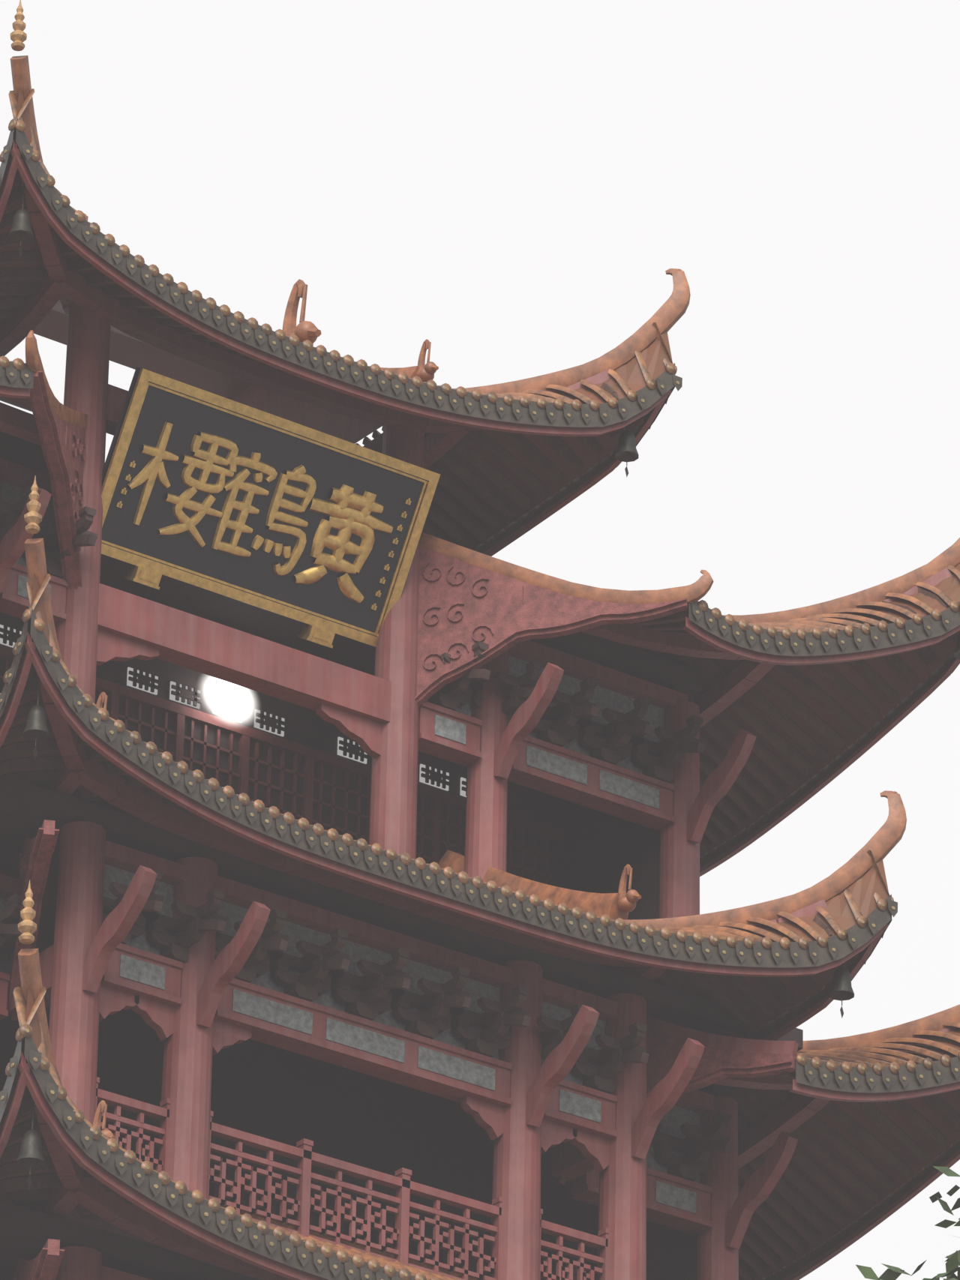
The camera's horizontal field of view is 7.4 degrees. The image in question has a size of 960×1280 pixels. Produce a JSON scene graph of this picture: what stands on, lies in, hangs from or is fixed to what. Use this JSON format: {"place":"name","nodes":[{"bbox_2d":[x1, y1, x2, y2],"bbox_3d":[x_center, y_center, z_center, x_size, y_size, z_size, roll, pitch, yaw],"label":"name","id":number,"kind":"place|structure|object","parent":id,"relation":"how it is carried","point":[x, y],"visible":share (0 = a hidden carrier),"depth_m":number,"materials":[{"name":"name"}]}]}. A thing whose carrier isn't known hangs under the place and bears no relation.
{"place":"outdoors","nodes":[
{"label":"outdoors","id":0,"kind":"place"},
{"bbox_2d":[17,879,36,944],"bbox_3d":[-3.808,2.281,62.847,0.161,0.570,0.169,19,-32,-31],"label":"roof finial","id":1,"kind":"object","parent":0,"point":[27,927],"visible":1,"depth_m":62.76,"materials":[{"name":"gold metal"}]},
{"bbox_2d":[0,986,56,1192],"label":"bay roof sheet","id":2,"kind":"object","parent":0,"point":[34,1025],"visible":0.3,"depth_m":62.81,"materials":[{"name":"brown wood"}]},
{"bbox_2d":[17,948,115,1139],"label":"roof ridge","id":3,"kind":"structure","parent":0,"point":[29,966],"depth_m":62.78,"materials":[{"name":"orange ceramic"}]},
{"bbox_2d":[0,182,621,548],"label":"roof soffit","id":4,"kind":"structure","parent":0,"point":[21,293],"depth_m":76.73,"materials":[{"name":"brown wood"}]},
{"bbox_2d":[9,155,620,446],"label":"bay roof tiles","id":5,"kind":"object","parent":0,"point":[533,393],"visible":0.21,"depth_m":76.19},
{"bbox_2d":[8,181,638,476],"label":"bells","id":6,"kind":"object","parent":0,"point":[21,231],"visible":1,"depth_m":72.30,"materials":[{"name":"metal"}]},
{"bbox_2d":[0,87,672,549],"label":"bay roof sheet","id":7,"kind":"object","parent":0,"point":[124,349],"visible":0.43,"depth_m":76.99,"materials":[{"name":"brown wood"}]},
{"bbox_2d":[0,118,674,553],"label":"bay roof fascia","id":8,"kind":"structure","parent":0,"point":[615,417],"depth_m":74.57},
{"bbox_2d":[0,88,677,550],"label":"bay roof","id":9,"kind":"object","parent":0,"point":[16,121],"visible":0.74,"depth_m":74.37,"materials":[{"name":"orange ceramic"}]},
{"bbox_2d":[1,122,679,417],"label":"roof tile ends","id":10,"kind":"object","parent":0,"point":[315,358],"visible":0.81,"depth_m":74.00,"materials":[{"name":"grey ceramic"}]},
{"bbox_2d":[0,142,682,479],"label":"eave tiles","id":11,"kind":"object","parent":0,"point":[271,339],"visible":0.73,"depth_m":74.02,"materials":[{"name":"ceramic"}]},
{"bbox_2d":[10,55,690,393],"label":"roof ridge","id":12,"kind":"structure","parent":0,"point":[669,312],"depth_m":76.52,"materials":[{"name":"orange ceramic"}]},
{"bbox_2d":[10,0,26,50],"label":"roof finial","id":13,"kind":"object","parent":12,"relation":"on","point":[18,36],"visible":1,"depth_m":72.56,"materials":[{"name":"gold metal"}]},
{"bbox_2d":[0,302,797,1279],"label":"timber frame","id":14,"kind":"object","parent":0,"point":[187,1013],"visible":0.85,"depth_m":71.11,"materials":[{"name":"red wood"}]},
{"bbox_2d":[0,986,440,1279],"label":"bay roof","id":15,"kind":"object","parent":14,"relation":"attached to","point":[20,1005],"visible":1,"depth_m":63.10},
{"bbox_2d":[16,1076,44,1189],"bbox_3d":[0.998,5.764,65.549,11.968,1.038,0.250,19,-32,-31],"label":"bell","id":16,"kind":"object","parent":15,"relation":"hanging from","point":[30,1155],"visible":1,"depth_m":62.41,"materials":[{"name":"grey metal"}]},
{"bbox_2d":[0,1095,151,1214],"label":"bay roof raft","id":17,"kind":"object","parent":15,"relation":"attached to","point":[37,1191],"visible":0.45,"depth_m":63.87,"materials":[{"name":"brown wood"}]},
{"bbox_2d":[0,1049,402,1279],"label":"eave tiles","id":18,"kind":"object","parent":15,"relation":"attached to","point":[187,1200],"visible":1,"depth_m":63.24,"materials":[{"name":"ceramic"}]},
{"bbox_2d":[0,1037,414,1279],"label":"bay roof fascia","id":19,"kind":"structure","parent":15,"relation":"attached to","point":[43,1077],"depth_m":63.07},
{"bbox_2d":[0,1028,422,1279],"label":"roof tile ends","id":20,"kind":"object","parent":15,"relation":"attached to","point":[198,1196],"visible":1,"depth_m":63.29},
{"bbox_2d":[18,1055,482,1279],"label":"bay roof tiles","id":21,"kind":"object","parent":15,"relation":"attached to","point":[398,1265],"visible":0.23,"depth_m":69.03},
{"bbox_2d":[0,676,833,1037],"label":"roof soffit","id":22,"kind":"structure","parent":14,"relation":"on","point":[720,997],"depth_m":69.08,"materials":[{"name":"brown wood"}]},
{"bbox_2d":[22,656,854,1018],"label":"bells","id":23,"kind":"object","parent":22,"relation":"hanging from","point":[36,731],"visible":1,"depth_m":67.17,"materials":[{"name":"black metal"}]},
{"bbox_2d":[0,573,889,1037],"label":"bay roof sheet","id":24,"kind":"object","parent":22,"relation":"on","point":[867,885],"visible":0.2,"depth_m":72.24,"materials":[{"name":"brown wood"}]},
{"bbox_2d":[23,646,828,937],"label":"bay roof tiles","id":25,"kind":"object","parent":24,"relation":"on","point":[721,928],"visible":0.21,"depth_m":71.96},
{"bbox_2d":[0,613,895,956],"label":"roof tile ends","id":26,"kind":"object","parent":25,"relation":"on","point":[391,853],"visible":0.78,"depth_m":69.30,"materials":[{"name":"ceramic"}]},
{"bbox_2d":[0,634,897,994],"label":"eave tiles","id":27,"kind":"object","parent":25,"relation":"attached to","point":[354,849],"visible":0.74,"depth_m":69.29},
{"bbox_2d":[0,607,891,1039],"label":"eave board","id":28,"kind":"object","parent":22,"relation":"attached to","point":[865,934],"depth_m":69.67,"materials":[{"name":"brown wood"}]},
{"bbox_2d":[0,385,959,876],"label":"corner roof","id":29,"kind":"object","parent":14,"relation":"on","point":[750,670],"visible":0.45,"depth_m":76.23,"materials":[{"name":"red paint"}]},
{"bbox_2d":[630,587,956,851],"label":"rafters","id":30,"kind":"object","parent":29,"relation":"on","point":[673,624],"visible":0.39,"depth_m":77.61,"materials":[{"name":"paint"}]},
{"bbox_2d":[0,395,959,856],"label":"corner roof sheet","id":31,"kind":"object","parent":30,"relation":"on","point":[883,670],"visible":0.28,"depth_m":77.50,"materials":[{"name":"brown wood"}]},
{"bbox_2d":[0,356,959,857],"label":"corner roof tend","id":32,"kind":"object","parent":31,"relation":"on","point":[924,605],"visible":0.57,"depth_m":75.80,"materials":[{"name":"ceramic"}]},
{"bbox_2d":[0,365,953,699],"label":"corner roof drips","id":33,"kind":"object","parent":32,"relation":"attached to","point":[763,637],"visible":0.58,"depth_m":75.25,"materials":[{"name":"ceramic"}]},
{"bbox_2d":[2,359,956,646],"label":"roof tile ends","id":34,"kind":"object","parent":32,"relation":"attached to","point":[842,642],"visible":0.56,"depth_m":75.28,"materials":[{"name":"ceramic"}]},
{"bbox_2d":[0,361,959,867],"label":"corner roof fascia","id":35,"kind":"structure","parent":32,"relation":"attached to","point":[939,627],"depth_m":76.04,"materials":[{"name":"red wood"}]},
{"bbox_2d":[25,330,959,623],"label":"roof ridge","id":36,"kind":"structure","parent":31,"relation":"on","point":[699,589],"depth_m":75.28,"materials":[{"name":"ceramic"}]},
{"bbox_2d":[748,564,959,630],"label":"roof tiles","id":37,"kind":"object","parent":30,"relation":"on","point":[830,619],"visible":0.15,"depth_m":76.53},
{"bbox_2d":[953,631,959,659],"bbox_3d":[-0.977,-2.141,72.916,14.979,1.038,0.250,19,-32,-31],"label":"bell","id":38,"kind":"object","parent":30,"relation":"attached to","point":[957,654],"visible":1,"depth_m":76.61,"materials":[{"name":"grey metal"}]},
{"bbox_2d":[0,573,893,1037],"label":"bay roof","id":39,"kind":"object","parent":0,"point":[838,929],"visible":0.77,"depth_m":69.68,"materials":[{"name":"tile"}]},
{"bbox_2d":[23,538,906,928],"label":"roof ridge","id":40,"kind":"structure","parent":0,"point":[883,841],"depth_m":72.42,"materials":[{"name":"orange ceramic"}]},
{"bbox_2d":[23,476,41,533],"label":"roof finial","id":41,"kind":"object","parent":40,"relation":"on","point":[33,518],"visible":1,"depth_m":67.44,"materials":[{"name":"gold metal"}]},
{"bbox_2d":[0,0,959,1279],"label":"sky","id":42,"kind":"structure","parent":0,"point":[511,187],"materials":[{"name":"white"}]},
{"bbox_2d":[855,1166,959,1279],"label":"tree","id":43,"kind":"object","parent":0,"point":[952,1264],"visible":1,"depth_m":59.85,"materials":[{"name":"green plant"}]},
{"label":"ground","id":44,"kind":"structure","parent":0,"visible":0},
{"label":"tower body","id":45,"kind":"object","parent":44,"relation":"on","visible":0},
{"bbox_2d":[0,645,566,1279],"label":"dark timber","id":46,"kind":"object","parent":45,"relation":"on","point":[115,692],"visible":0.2,"depth_m":76.23,"materials":[{"name":"brown wood"}]},
{"bbox_2d":[0,1051,328,1279],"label":"wooden bay roof","id":47,"kind":"object","parent":46,"relation":"attached to","point":[160,1225],"visible":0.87,"depth_m":63.81,"materials":[{"name":"red wood"}]},
{"bbox_2d":[101,367,440,647],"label":"sign frame","id":48,"kind":"object","parent":46,"relation":"attached to","point":[149,573],"visible":0.94,"depth_m":74.29,"materials":[{"name":"gold metal"}]},
{"bbox_2d":[101,366,426,647],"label":"sign board","id":49,"kind":"object","parent":48,"relation":"in","point":[327,469],"visible":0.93,"depth_m":74.30,"materials":[{"name":"black wood"}]},
{"bbox_2d":[116,421,410,610],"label":"plaque characters","id":50,"kind":"object","parent":49,"relation":"attached to","point":[348,513],"visible":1,"depth_m":74.33,"materials":[{"name":"gold metal"}]},
{"bbox_2d":[0,140,671,556],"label":"wooden bay roof","id":51,"kind":"object","parent":46,"relation":"attached to","point":[339,409],"visible":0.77,"depth_m":74.70,"materials":[{"name":"brown wood"}]},
{"bbox_2d":[0,482,701,1214],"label":"decorative panels","id":52,"kind":"object","parent":46,"relation":"on","point":[673,1119],"visible":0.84,"depth_m":70.80,"materials":[{"name":"grey paint"}]},
{"bbox_2d":[0,485,733,1181],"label":"roof brackets","id":53,"kind":"object","parent":46,"relation":"attached to","point":[384,985],"visible":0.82,"depth_m":70.86,"materials":[{"name":"grey wood"}]},
{"bbox_2d":[0,431,803,1279],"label":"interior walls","id":54,"kind":"structure","parent":46,"relation":"on","point":[344,1115],"depth_m":73.67,"materials":[{"name":"brown wood"}]},
{"bbox_2d":[0,624,466,797],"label":"lattice windows","id":55,"kind":"structure","parent":54,"relation":"attached to","point":[256,725],"depth_m":76.25,"materials":[{"name":"white wood"}]},
{"bbox_2d":[646,1015,959,1279],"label":"corner roof","id":56,"kind":"object","parent":54,"relation":"on","point":[805,1103],"visible":0.48,"depth_m":73.06,"materials":[{"name":"red paint"}]},
{"bbox_2d":[732,1035,959,1279],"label":"corner roof rafter","id":57,"kind":"object","parent":56,"relation":"on","point":[830,1185],"visible":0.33,"depth_m":74.39,"materials":[{"name":"paint"}]},
{"bbox_2d":[732,1028,959,1279],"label":"corner roof sheet","id":58,"kind":"object","parent":57,"relation":"on","point":[920,1106],"visible":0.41,"depth_m":74.23,"materials":[{"name":"brown wood"}]},
{"bbox_2d":[798,1004,959,1051],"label":"roof ridge","id":59,"kind":"structure","parent":58,"relation":"on","point":[935,1021],"depth_m":73.60,"materials":[{"name":"ceramic"}]},
{"bbox_2d":[762,1046,959,1279],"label":"roof tiles","id":60,"kind":"object","parent":57,"relation":"on","point":[920,1059],"visible":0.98,"depth_m":72.23,"materials":[{"name":"ceramic"}]},
{"bbox_2d":[759,1056,959,1279],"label":"eave edge","id":61,"kind":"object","parent":60,"relation":"attached to","point":[948,1077],"depth_m":72.44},
{"bbox_2d":[803,1061,959,1089],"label":"drip tiles","id":62,"kind":"object","parent":61,"relation":"attached to","point":[885,1074],"visible":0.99,"depth_m":71.98,"materials":[{"name":"ceramic"}]},
{"bbox_2d":[800,1057,958,1082],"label":"tile end caps","id":63,"kind":"object","parent":60,"relation":"attached to","point":[862,1068],"visible":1,"depth_m":71.94,"materials":[{"name":"ceramic"}]},
{"bbox_2d":[796,1021,959,1067],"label":"roof tiles","id":64,"kind":"object","parent":57,"relation":"on","point":[873,1053],"visible":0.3,"depth_m":73.05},
{"bbox_2d":[8,370,795,1279],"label":"carved wing panels","id":65,"kind":"object","parent":46,"relation":"attached to","point":[465,607],"visible":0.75,"depth_m":74.77,"materials":[{"name":"brown wood"}]},
{"bbox_2d":[0,632,888,1165],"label":"roof edge","id":66,"kind":"object","parent":46,"relation":"attached to","point":[90,780],"visible":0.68,"depth_m":69.45,"materials":[{"name":"brown wood"}]}
]}

